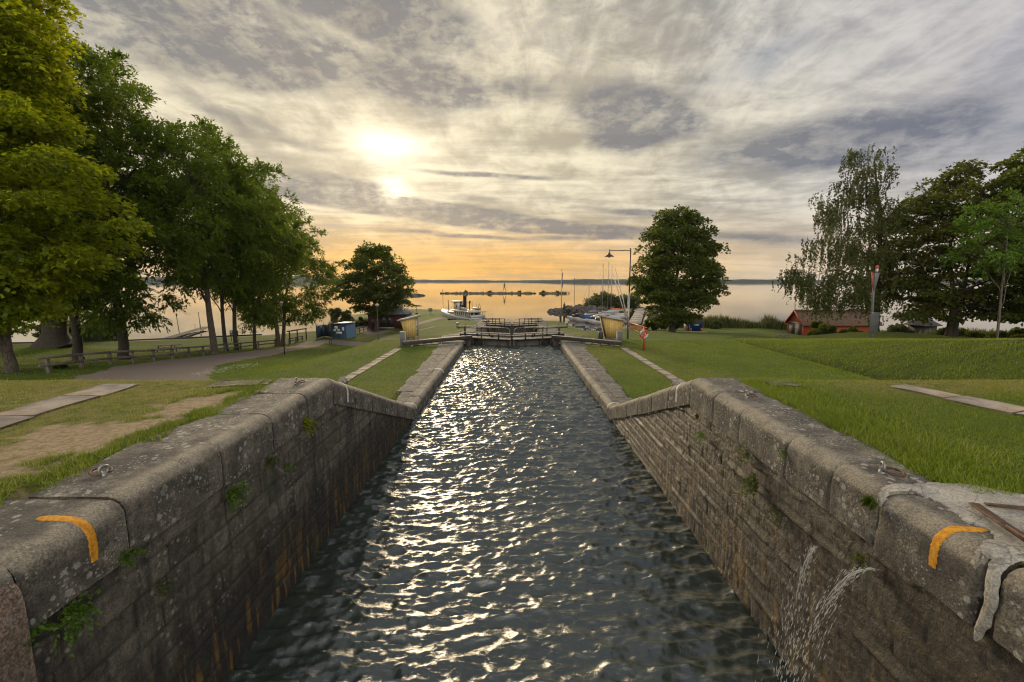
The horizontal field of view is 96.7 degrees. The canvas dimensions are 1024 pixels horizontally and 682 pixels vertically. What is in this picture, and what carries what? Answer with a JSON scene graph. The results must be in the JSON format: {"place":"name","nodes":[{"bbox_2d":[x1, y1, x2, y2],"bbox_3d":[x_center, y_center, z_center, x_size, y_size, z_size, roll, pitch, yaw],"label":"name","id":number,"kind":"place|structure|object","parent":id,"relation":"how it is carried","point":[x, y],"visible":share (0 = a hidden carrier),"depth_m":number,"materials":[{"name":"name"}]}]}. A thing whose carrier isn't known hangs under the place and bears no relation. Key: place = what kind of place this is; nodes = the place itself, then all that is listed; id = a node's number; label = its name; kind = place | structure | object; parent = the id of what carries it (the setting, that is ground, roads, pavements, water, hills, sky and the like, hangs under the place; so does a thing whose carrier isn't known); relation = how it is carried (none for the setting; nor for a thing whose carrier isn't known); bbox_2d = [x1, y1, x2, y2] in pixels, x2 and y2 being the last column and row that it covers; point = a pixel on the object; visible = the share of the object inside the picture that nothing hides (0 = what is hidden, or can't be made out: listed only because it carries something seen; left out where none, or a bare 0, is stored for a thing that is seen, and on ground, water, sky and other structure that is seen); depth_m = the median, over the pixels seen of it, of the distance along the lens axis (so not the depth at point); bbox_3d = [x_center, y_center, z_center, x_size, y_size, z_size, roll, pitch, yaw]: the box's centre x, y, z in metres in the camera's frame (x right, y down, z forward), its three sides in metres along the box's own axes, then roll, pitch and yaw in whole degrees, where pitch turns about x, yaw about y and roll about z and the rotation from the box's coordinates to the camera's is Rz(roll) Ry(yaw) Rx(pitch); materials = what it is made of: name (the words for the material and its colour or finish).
{"place":"outdoors","nodes":[
{"label":"outdoors","id":0,"kind":"place"},
{"bbox_2d":[0,384,137,429],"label":"stone path","id":1,"kind":"structure","parent":0,"point":[18,415],"depth_m":6.97,"materials":[{"name":"stone"}]},
{"bbox_2d":[207,380,271,387],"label":"stone path","id":2,"kind":"structure","parent":0,"point":[219,384],"depth_m":8.35,"materials":[{"name":"stone"}]},
{"bbox_2d":[72,326,435,380],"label":"gravel path","id":3,"kind":"structure","parent":0,"point":[177,369],"depth_m":27.89,"materials":[{"name":"gravel"}]},
{"bbox_2d":[142,276,377,281],"bbox_3d":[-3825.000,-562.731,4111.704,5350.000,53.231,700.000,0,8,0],"label":"shore","id":4,"kind":"structure","parent":0,"point":[298,279],"depth_m":3769.86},
{"bbox_2d":[345,348,401,380],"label":"stone path","id":5,"kind":"structure","parent":0,"point":[352,375],"depth_m":24.34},
{"bbox_2d":[358,317,449,334],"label":"gravel track","id":6,"kind":"structure","parent":0,"point":[368,331],"depth_m":85.28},
{"bbox_2d":[415,280,547,281],"bbox_3d":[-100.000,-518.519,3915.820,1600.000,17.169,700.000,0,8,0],"label":"shore","id":7,"kind":"structure","parent":0,"point":[477,280],"depth_m":3574.37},
{"bbox_2d":[441,292,533,293],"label":"island","id":8,"kind":"structure","parent":0,"point":[486,293],"depth_m":346.70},
{"bbox_2d":[225,344,796,681],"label":"lock water","id":9,"kind":"structure","parent":0,"point":[511,515],"depth_m":7.77,"materials":[{"name":"grey liquid"}]},
{"bbox_2d":[0,309,1023,567],"bbox_3d":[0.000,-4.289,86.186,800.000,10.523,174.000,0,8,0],"label":"lawn","id":10,"kind":"structure","parent":0,"point":[82,435],"depth_m":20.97,"materials":[{"name":"green plant"}]},
{"bbox_2d":[10,316,94,337],"bbox_3d":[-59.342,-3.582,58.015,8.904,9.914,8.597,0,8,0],"label":"bush","id":11,"kind":"object","parent":10,"relation":"on","point":[37,328],"visible":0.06,"depth_m":56.76,"materials":[{"name":"green plant"}]},
{"bbox_2d":[0,0,159,372],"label":"maple tree","id":12,"kind":"object","parent":10,"relation":"on","point":[34,264],"visible":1,"depth_m":23.33,"materials":[{"name":"green plant"}]},
{"bbox_2d":[21,100,153,348],"bbox_3d":[-45.196,-11.502,43.802,20.594,26.265,20.808,4,9,30],"label":"oak tree","id":13,"kind":"object","parent":10,"relation":"on","point":[55,337],"visible":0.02,"depth_m":43.56,"materials":[{"name":"green plant"}]},
{"bbox_2d":[0,50,181,360],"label":"ash tree","id":14,"kind":"object","parent":10,"relation":"on","point":[77,342],"visible":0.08,"depth_m":33.68,"materials":[{"name":"green plant"}]},
{"bbox_2d":[0,37,235,359],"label":"ash tree","id":15,"kind":"object","parent":10,"relation":"on","point":[118,312],"visible":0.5,"depth_m":33.03,"materials":[{"name":"green plant"}]},
{"bbox_2d":[37,339,275,372],"bbox_3d":[-28.926,0.798,44.343,1.374,5.545,43.101,-2,8,-12],"label":"rail fence","id":16,"kind":"object","parent":10,"relation":"on","point":[47,365],"visible":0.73,"depth_m":31.16,"materials":[{"name":"brown wood"}]},
{"bbox_2d":[151,344,183,351],"bbox_3d":[-36.091,0.781,47.569,2.520,0.788,1.620,-1,8,-9],"label":"picnic table","id":17,"kind":"object","parent":10,"relation":"on","point":[162,345],"visible":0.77,"depth_m":47.70,"materials":[{"name":"brown wood"}]},
{"bbox_2d":[86,114,303,353],"bbox_3d":[-29.214,-9.594,43.223,17.282,22.461,16.308,5,9,32],"label":"ash tree","id":18,"kind":"object","parent":10,"relation":"on","point":[253,252],"visible":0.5,"depth_m":41.20,"materials":[{"name":"green plant"}]},
{"bbox_2d":[156,137,292,350],"bbox_3d":[-30.856,-9.644,47.251,15.078,22.524,14.278,0,8,0],"label":"ash tree","id":19,"kind":"object","parent":10,"relation":"on","point":[242,268],"visible":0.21,"depth_m":46.02,"materials":[{"name":"green plant"}]},
{"bbox_2d":[0,343,462,681],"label":"canal wall","id":20,"kind":"structure","parent":10,"relation":"on","point":[231,575],"depth_m":5.09,"materials":[{"name":"stone"}]},
{"bbox_2d":[23,620,64,651],"bbox_3d":[-3.410,2.139,3.297,0.132,0.170,0.268,0,8,0],"label":"wall plant","id":21,"kind":"object","parent":20,"relation":"attached to","point":[44,626],"depth_m":3.32,"materials":[{"name":"green plant"}]},
{"bbox_2d":[36,515,98,562],"bbox_3d":[-3.664,1.632,3.748,0.432,0.385,0.097,0,8,0],"label":"yellow mark","id":22,"kind":"object","parent":20,"relation":"attached to","point":[86,527],"visible":1,"depth_m":3.73,"materials":[{"name":"paint"}]},
{"bbox_2d":[52,588,102,659],"bbox_3d":[-3.368,2.208,3.522,0.220,0.385,0.418,-2,8,-12],"label":"wall plant","id":23,"kind":"object","parent":20,"relation":"attached to","point":[78,610],"depth_m":3.53,"materials":[{"name":"green plant"}]},
{"bbox_2d":[88,464,112,475],"bbox_3d":[-4.081,1.289,4.519,0.193,0.163,0.185,4,9,28],"label":"ring bolt","id":24,"kind":"object","parent":20,"relation":"attached to","point":[107,471],"visible":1,"depth_m":4.47,"materials":[{"name":"metal"}]},
{"bbox_2d":[118,547,150,568],"bbox_3d":[-3.395,1.926,4.094,0.173,0.173,0.307,-2,8,-17],"label":"wall plant","id":25,"kind":"object","parent":20,"relation":"attached to","point":[140,550],"depth_m":4.06,"materials":[{"name":"green plant"}]},
{"bbox_2d":[154,579,177,597],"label":"wall plant","id":26,"kind":"object","parent":20,"relation":"attached to","point":[161,584],"depth_m":4.48,"materials":[{"name":"green plant"}]},
{"bbox_2d":[225,480,254,513],"bbox_3d":[-3.373,1.908,5.602,0.250,0.339,0.493,0,8,0],"label":"wall plant","id":27,"kind":"object","parent":20,"relation":"attached to","point":[235,493],"depth_m":5.58,"materials":[{"name":"green plant"}]},
{"bbox_2d":[266,456,279,469],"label":"wall plant","id":28,"kind":"object","parent":20,"relation":"attached to","point":[270,459],"depth_m":6.48,"materials":[{"name":"green plant"}]},
{"bbox_2d":[302,416,318,438],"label":"wall plant","id":29,"kind":"object","parent":20,"relation":"attached to","point":[308,423],"depth_m":7.58,"materials":[{"name":"green plant"}]},
{"bbox_2d":[457,324,512,345],"bbox_3d":[-2.104,-0.061,35.263,5.006,2.352,1.690,3,8,20],"label":"gate leaf","id":30,"kind":"object","parent":20,"relation":"attached to","point":[494,338],"visible":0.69,"depth_m":34.60,"materials":[{"name":"grey wood"}]},
{"bbox_2d":[171,148,309,350],"bbox_3d":[-29.693,-9.668,48.886,14.292,22.659,14.952,0,8,0],"label":"ash tree","id":31,"kind":"object","parent":10,"relation":"on","point":[278,170],"visible":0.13,"depth_m":49.04,"materials":[{"name":"green plant"}]},
{"bbox_2d":[199,172,311,348],"bbox_3d":[-30.381,-9.275,52.941,13.946,21.374,13.803,0,8,0],"label":"ash tree","id":32,"kind":"object","parent":10,"relation":"on","point":[253,312],"visible":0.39,"depth_m":52.09,"materials":[{"name":"green plant"}]},
{"bbox_2d":[279,301,284,354],"bbox_3d":[-21.260,-1.146,42.217,0.380,5.087,0.370,0,8,0],"label":"park lamp","id":33,"kind":"object","parent":10,"relation":"on","point":[281,303],"visible":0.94,"depth_m":42.11,"materials":[{"name":"metal"}]},
{"bbox_2d":[223,195,346,345],"bbox_3d":[-31.503,-9.776,65.383,15.774,21.708,19.012,4,8,26],"label":"ash tree","id":34,"kind":"object","parent":10,"relation":"on","point":[321,266],"visible":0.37,"depth_m":64.16,"materials":[{"name":"green plant"}]},
{"bbox_2d":[316,324,331,338],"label":"blue screen","id":35,"kind":"object","parent":10,"relation":"on","point":[321,330],"visible":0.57,"depth_m":75.35,"materials":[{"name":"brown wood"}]},
{"bbox_2d":[327,307,352,321],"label":"bush","id":36,"kind":"object","parent":10,"relation":"on","point":[336,313],"visible":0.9,"depth_m":94.34,"materials":[{"name":"green plant"}]},
{"bbox_2d":[331,322,355,338],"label":"blue shed","id":37,"kind":"structure","parent":10,"relation":"on","point":[343,330],"depth_m":73.55,"materials":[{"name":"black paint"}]},
{"bbox_2d":[355,316,368,325],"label":"bush","id":38,"kind":"object","parent":10,"relation":"on","point":[362,321],"visible":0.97,"depth_m":84.00,"materials":[{"name":"green plant"}]},
{"bbox_2d":[326,240,418,330],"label":"maple tree","id":39,"kind":"object","parent":10,"relation":"on","point":[368,284],"visible":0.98,"depth_m":80.75,"materials":[{"name":"green plant"}]},
{"bbox_2d":[364,306,414,328],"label":"cafe house","id":40,"kind":"structure","parent":10,"relation":"on","point":[389,321],"depth_m":88.23,"materials":[{"name":"wood"}]},
{"bbox_2d":[400,331,406,345],"bbox_3d":[-7.522,-0.146,31.455,0.395,1.020,0.380,0,8,0],"label":"service post","id":41,"kind":"object","parent":10,"relation":"on","point":[403,336],"visible":0.85,"depth_m":31.29,"materials":[{"name":"grey metal"}]},
{"bbox_2d":[397,314,420,339],"bbox_3d":[-7.831,-0.971,34.694,1.505,2.020,1.360,0,8,0],"label":"lock hut","id":42,"kind":"object","parent":10,"relation":"on","point":[410,326],"visible":0.83,"depth_m":34.18,"materials":[{"name":"wood"}]},
{"bbox_2d":[402,335,472,346],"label":"gate beam","id":43,"kind":"structure","parent":10,"relation":"on","point":[424,342],"depth_m":31.75,"materials":[{"name":"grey wood"}]},
{"bbox_2d":[439,320,488,346],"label":"quay wall","id":44,"kind":"structure","parent":10,"relation":"on","point":[480,323],"depth_m":40.92,"materials":[{"name":"stone"}]},
{"bbox_2d":[482,318,511,326],"bbox_3d":[-2.103,-2.208,63.840,5.133,2.082,1.662,3,8,23],"label":"gate leaf","id":45,"kind":"object","parent":44,"relation":"attached to","point":[504,324],"visible":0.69,"depth_m":63.29,"materials":[{"name":"grey wood"}]},
{"bbox_2d":[535,320,584,346],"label":"quay wall","id":46,"kind":"structure","parent":10,"relation":"on","point":[543,323],"depth_m":40.92,"materials":[{"name":"stone"}]},
{"bbox_2d":[512,318,541,326],"bbox_3d":[2.103,-2.208,63.840,5.133,2.082,1.662,-3,8,-23],"label":"gate leaf","id":47,"kind":"object","parent":46,"relation":"attached to","point":[519,324],"visible":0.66,"depth_m":63.29,"materials":[{"name":"grey wood"}]},
{"bbox_2d":[551,335,621,346],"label":"gate beam","id":48,"kind":"structure","parent":10,"relation":"on","point":[599,342],"depth_m":31.75,"materials":[{"name":"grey wood"}]},
{"bbox_2d":[596,314,626,339],"bbox_3d":[7.517,-1.006,34.690,2.045,2.078,1.360,0,8,0],"label":"lock hut","id":49,"kind":"object","parent":10,"relation":"on","point":[610,325],"visible":0.82,"depth_m":34.15,"materials":[{"name":"wood"}]},
{"bbox_2d":[604,248,630,338],"bbox_3d":[8.025,-3.524,34.839,2.052,7.031,0.720,0,8,0],"label":"street lamp","id":50,"kind":"object","parent":10,"relation":"on","point":[609,255],"visible":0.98,"depth_m":34.73,"materials":[{"name":"metal"}]},
{"bbox_2d":[616,330,622,340],"bbox_3d":[7.507,-0.198,31.851,0.395,1.040,0.380,0,8,0],"label":"service post","id":51,"kind":"object","parent":10,"relation":"on","point":[619,333],"visible":0.7,"depth_m":31.67,"materials":[{"name":"grey metal"}]},
{"bbox_2d":[642,317,667,330],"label":"bush","id":52,"kind":"object","parent":10,"relation":"on","point":[652,325],"visible":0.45,"depth_m":73.72,"materials":[{"name":"green plant"}]},
{"bbox_2d":[624,204,730,331],"bbox_3d":[23.420,-9.800,64.214,13.920,18.354,14.219,0,8,0],"label":"maple tree","id":53,"kind":"object","parent":10,"relation":"on","point":[665,290],"visible":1,"depth_m":61.38,"materials":[{"name":"green plant"}]},
{"bbox_2d":[684,319,702,330],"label":"car","id":54,"kind":"object","parent":10,"relation":"on","point":[695,327],"visible":0.63,"depth_m":72.37,"materials":[{"name":"blue paint"}]},
{"bbox_2d":[709,320,723,328],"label":"bush","id":55,"kind":"object","parent":10,"relation":"on","point":[716,324],"visible":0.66,"depth_m":80.20,"materials":[{"name":"green plant"}]},
{"bbox_2d":[668,313,787,329],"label":"reeds","id":56,"kind":"object","parent":10,"relation":"on","point":[767,322],"visible":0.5,"depth_m":85.67,"materials":[{"name":"plant"}]},
{"bbox_2d":[561,343,1023,681],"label":"canal wall","id":57,"kind":"structure","parent":10,"relation":"on","point":[908,613],"depth_m":5.25,"materials":[{"name":"stone"}]},
{"bbox_2d":[511,324,566,345],"bbox_3d":[2.104,-0.061,35.263,5.006,2.352,1.690,-3,8,-20],"label":"gate leaf","id":58,"kind":"object","parent":57,"relation":"attached to","point":[528,339],"visible":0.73,"depth_m":34.58,"materials":[{"name":"grey wood"}]},
{"bbox_2d":[693,431,706,447],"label":"wall plant","id":59,"kind":"object","parent":57,"relation":"attached to","point":[700,433],"depth_m":8.20,"materials":[{"name":"green plant"}]},
{"bbox_2d":[733,443,751,469],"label":"wall plant","id":60,"kind":"object","parent":57,"relation":"attached to","point":[742,456],"depth_m":6.67,"materials":[{"name":"green plant"}]},
{"bbox_2d":[734,471,758,495],"bbox_3d":[3.330,2.052,6.474,0.333,0.407,0.390,4,9,29],"label":"wall plant","id":61,"kind":"object","parent":57,"relation":"attached to","point":[754,480],"depth_m":6.43,"materials":[{"name":"green plant"}]},
{"bbox_2d":[762,503,781,528],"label":"wall plant","id":62,"kind":"object","parent":57,"relation":"attached to","point":[777,514],"depth_m":5.92,"materials":[{"name":"green plant"}]},
{"bbox_2d":[758,546,817,681],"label":"water jet","id":63,"kind":"object","parent":57,"relation":"attached to","point":[807,560],"visible":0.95,"depth_m":5.31,"materials":[{"name":"grey"}]},
{"bbox_2d":[755,566,877,681],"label":"water jet","id":64,"kind":"object","parent":57,"relation":"attached to","point":[849,577],"visible":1,"depth_m":4.61,"materials":[{"name":"grey"}]},
{"bbox_2d":[844,549,867,574],"bbox_3d":[3.395,2.169,4.476,0.153,0.227,0.233,2,8,14],"label":"wall plant","id":65,"kind":"object","parent":57,"relation":"attached to","point":[859,557],"depth_m":4.46,"materials":[{"name":"green plant"}]},
{"bbox_2d":[856,494,876,510],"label":"grass tuft","id":66,"kind":"object","parent":57,"relation":"attached to","point":[868,501],"visible":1,"depth_m":4.33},
{"bbox_2d":[878,460,905,476],"bbox_3d":[3.887,1.324,4.653,0.222,0.180,0.213,3,8,23],"label":"ring bolt","id":67,"kind":"object","parent":57,"relation":"attached to","point":[883,467],"visible":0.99,"depth_m":4.65,"materials":[{"name":"metal"}]},
{"bbox_2d":[877,482,1023,640],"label":"mortar patch","id":68,"kind":"object","parent":57,"relation":"on","point":[999,516],"visible":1,"depth_m":3.77,"materials":[{"name":"concrete"}]},
{"bbox_2d":[928,526,987,568],"bbox_3d":[3.655,1.690,3.725,0.410,0.343,0.097,0,8,0],"label":"yellow mark","id":69,"kind":"object","parent":57,"relation":"attached to","point":[940,536],"visible":1,"depth_m":3.71,"materials":[{"name":"paint"}]},
{"bbox_2d":[810,320,822,327],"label":"bush","id":70,"kind":"object","parent":10,"relation":"on","point":[814,324],"visible":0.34,"depth_m":70.49,"materials":[{"name":"green plant"}]},
{"bbox_2d":[784,309,882,335],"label":"boathouse","id":71,"kind":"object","parent":10,"relation":"on","point":[797,323],"visible":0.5,"depth_m":76.93,"materials":[{"name":"wood"}]},
{"bbox_2d":[788,322,794,333],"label":"door","id":72,"kind":"structure","parent":71,"relation":"in","point":[791,324],"depth_m":79.39,"materials":[{"name":"wood"}]},
{"bbox_2d":[795,323,801,334],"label":"door","id":73,"kind":"structure","parent":71,"relation":"in","point":[798,327],"depth_m":77.60,"materials":[{"name":"wood"}]},
{"bbox_2d":[805,322,863,335],"bbox_3d":[45.883,-1.324,64.401,8.132,2.877,4.190,0,8,0],"label":"bush","id":74,"kind":"object","parent":10,"relation":"on","point":[823,328],"visible":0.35,"depth_m":63.98,"materials":[{"name":"green plant"}]},
{"bbox_2d":[771,143,955,331],"bbox_3d":[37.116,-10.546,48.223,15.120,20.193,13.667,7,10,44],"label":"birch tree","id":75,"kind":"object","parent":10,"relation":"on","point":[850,255],"visible":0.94,"depth_m":47.25,"materials":[{"name":"green plant"}]},
{"bbox_2d":[868,265,879,337],"bbox_3d":[27.763,-2.897,34.921,0.990,5.819,0.423,0,8,0],"label":"signal mast","id":76,"kind":"object","parent":10,"relation":"on","point":[874,323],"visible":0.94,"depth_m":34.94,"materials":[{"name":"metal"}]},
{"bbox_2d":[886,324,915,332],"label":"bush","id":77,"kind":"object","parent":10,"relation":"on","point":[903,328],"visible":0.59,"depth_m":55.59,"materials":[{"name":"green plant"}]},
{"bbox_2d":[904,319,942,333],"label":"hut","id":78,"kind":"object","parent":10,"relation":"on","point":[916,326],"visible":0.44,"depth_m":69.23,"materials":[{"name":"grey wood"}]},
{"bbox_2d":[865,327,1015,337],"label":"undergrowth","id":79,"kind":"object","parent":10,"relation":"on","point":[979,330],"visible":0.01,"depth_m":57.32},
{"bbox_2d":[858,158,1023,336],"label":"maple tree","id":80,"kind":"object","parent":10,"relation":"on","point":[944,198],"visible":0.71,"depth_m":44.33,"materials":[{"name":"green plant"}]},
{"bbox_2d":[935,327,987,337],"bbox_3d":[49.394,-0.579,50.263,5.884,1.788,4.224,0,8,0],"label":"bush","id":81,"kind":"object","parent":10,"relation":"on","point":[963,332],"visible":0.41,"depth_m":49.73,"materials":[{"name":"green plant"}]},
{"bbox_2d":[938,186,1023,337],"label":"young tree","id":82,"kind":"object","parent":10,"relation":"on","point":[996,258],"visible":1,"depth_m":35.49,"materials":[{"name":"green plant"}]},
{"bbox_2d":[963,148,1023,326],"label":"maple tree","id":83,"kind":"object","parent":10,"relation":"on","point":[1013,171],"visible":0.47,"depth_m":41.81,"materials":[{"name":"green plant"}]},
{"bbox_2d":[984,327,1023,338],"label":"bush","id":84,"kind":"object","parent":10,"relation":"on","point":[1019,331],"visible":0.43,"depth_m":46.01,"materials":[{"name":"green plant"}]},
{"bbox_2d":[483,327,540,334],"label":"lock water","id":85,"kind":"structure","parent":0,"point":[511,330],"depth_m":58.45,"materials":[{"name":"grey liquid"}]},
{"bbox_2d":[11,282,1023,341],"bbox_3d":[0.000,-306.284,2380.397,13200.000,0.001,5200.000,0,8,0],"label":"lake water","id":86,"kind":"structure","parent":0,"point":[754,301],"depth_m":188.93,"materials":[{"name":"grey liquid"}]},
{"bbox_2d":[70,318,128,340],"bbox_3d":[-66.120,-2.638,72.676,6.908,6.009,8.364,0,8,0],"label":"reeds","id":87,"kind":"object","parent":86,"relation":"in","point":[98,337],"visible":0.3,"depth_m":70.86,"materials":[{"name":"plant"}]},
{"bbox_2d":[12,334,261,343],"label":"shore edging","id":88,"kind":"object","parent":86,"relation":"on","point":[151,339],"visible":0.37,"depth_m":73.27,"materials":[{"name":"stone"}]},
{"bbox_2d":[165,312,207,337],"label":"jetty","id":89,"kind":"object","parent":86,"relation":"in","point":[189,332],"visible":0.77,"depth_m":83.20,"materials":[{"name":"grey wood"}]},
{"bbox_2d":[327,316,367,326],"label":"reeds","id":90,"kind":"object","parent":86,"relation":"in","point":[350,320],"visible":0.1,"depth_m":92.99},
{"bbox_2d":[442,289,486,320],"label":"steamer","id":91,"kind":"object","parent":86,"relation":"on","point":[462,311],"visible":0.93,"depth_m":110.34,"materials":[{"name":"white paint"}]},
{"bbox_2d":[567,313,583,320],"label":"motor boat","id":92,"kind":"object","parent":86,"relation":"on","point":[573,316],"visible":0.52,"depth_m":112.94,"materials":[{"name":"white paint"}]},
{"bbox_2d":[547,304,613,313],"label":"breakwater rocks","id":93,"kind":"object","parent":86,"relation":"in","point":[579,308],"visible":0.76,"depth_m":139.01,"materials":[{"name":"stone"}]},
{"bbox_2d":[582,291,615,308],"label":"willow bush","id":94,"kind":"object","parent":93,"relation":"on","point":[608,297],"visible":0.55,"depth_m":153.85,"materials":[{"name":"green plant"}]},
{"bbox_2d":[575,314,591,321],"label":"motor boat","id":95,"kind":"object","parent":86,"relation":"on","point":[581,318],"visible":0.57,"depth_m":108.67,"materials":[{"name":"white paint"}]},
{"bbox_2d":[591,263,620,317],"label":"sailing boat","id":96,"kind":"object","parent":86,"relation":"on","point":[609,313],"visible":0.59,"depth_m":113.62,"materials":[{"name":"white paint"}]},
{"bbox_2d":[594,263,626,318],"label":"sailing boat","id":97,"kind":"object","parent":86,"relation":"on","point":[621,315],"visible":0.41,"depth_m":118.41,"materials":[{"name":"white paint"}]},
{"bbox_2d":[598,273,624,313],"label":"sailing boat","id":98,"kind":"object","parent":86,"relation":"on","point":[612,294],"visible":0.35,"depth_m":124.34,"materials":[{"name":"white paint"}]},
{"bbox_2d":[612,292,642,310],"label":"willow bush","id":99,"kind":"object","parent":86,"relation":"on","point":[617,303],"visible":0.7,"depth_m":150.07,"materials":[{"name":"green plant"}]},
{"bbox_2d":[629,306,645,326],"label":"pier","id":100,"kind":"structure","parent":86,"relation":"in","point":[637,317],"depth_m":111.61,"materials":[{"name":"beige paint"}]},
{"bbox_2d":[613,268,626,318],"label":"mast crane","id":101,"kind":"object","parent":100,"relation":"on","point":[625,313],"visible":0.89,"depth_m":104.96,"materials":[{"name":"beige paint"}]},
{"bbox_2d":[41,0,1023,279],"label":"sky","id":102,"kind":"structure","parent":0,"point":[465,139],"materials":[{"name":"grey"}]},
{"bbox_2d":[620,348,684,383],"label":"stone path","id":103,"kind":"structure","parent":0,"point":[669,376],"depth_m":23.72,"materials":[{"name":"stone"}]},
{"bbox_2d":[526,279,988,281],"bbox_3d":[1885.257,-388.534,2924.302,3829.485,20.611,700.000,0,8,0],"label":"shore","id":104,"kind":"structure","parent":0,"point":[625,280],"depth_m":2582.35,"materials":[{"name":"plant"}]},
{"bbox_2d":[759,380,802,386],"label":"stone path","id":105,"kind":"structure","parent":0,"point":[792,384],"depth_m":8.34,"materials":[{"name":"stone"}]},
{"bbox_2d":[888,384,1023,416],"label":"stone path","id":106,"kind":"structure","parent":0,"point":[1000,407],"depth_m":7.19,"materials":[{"name":"stone"}]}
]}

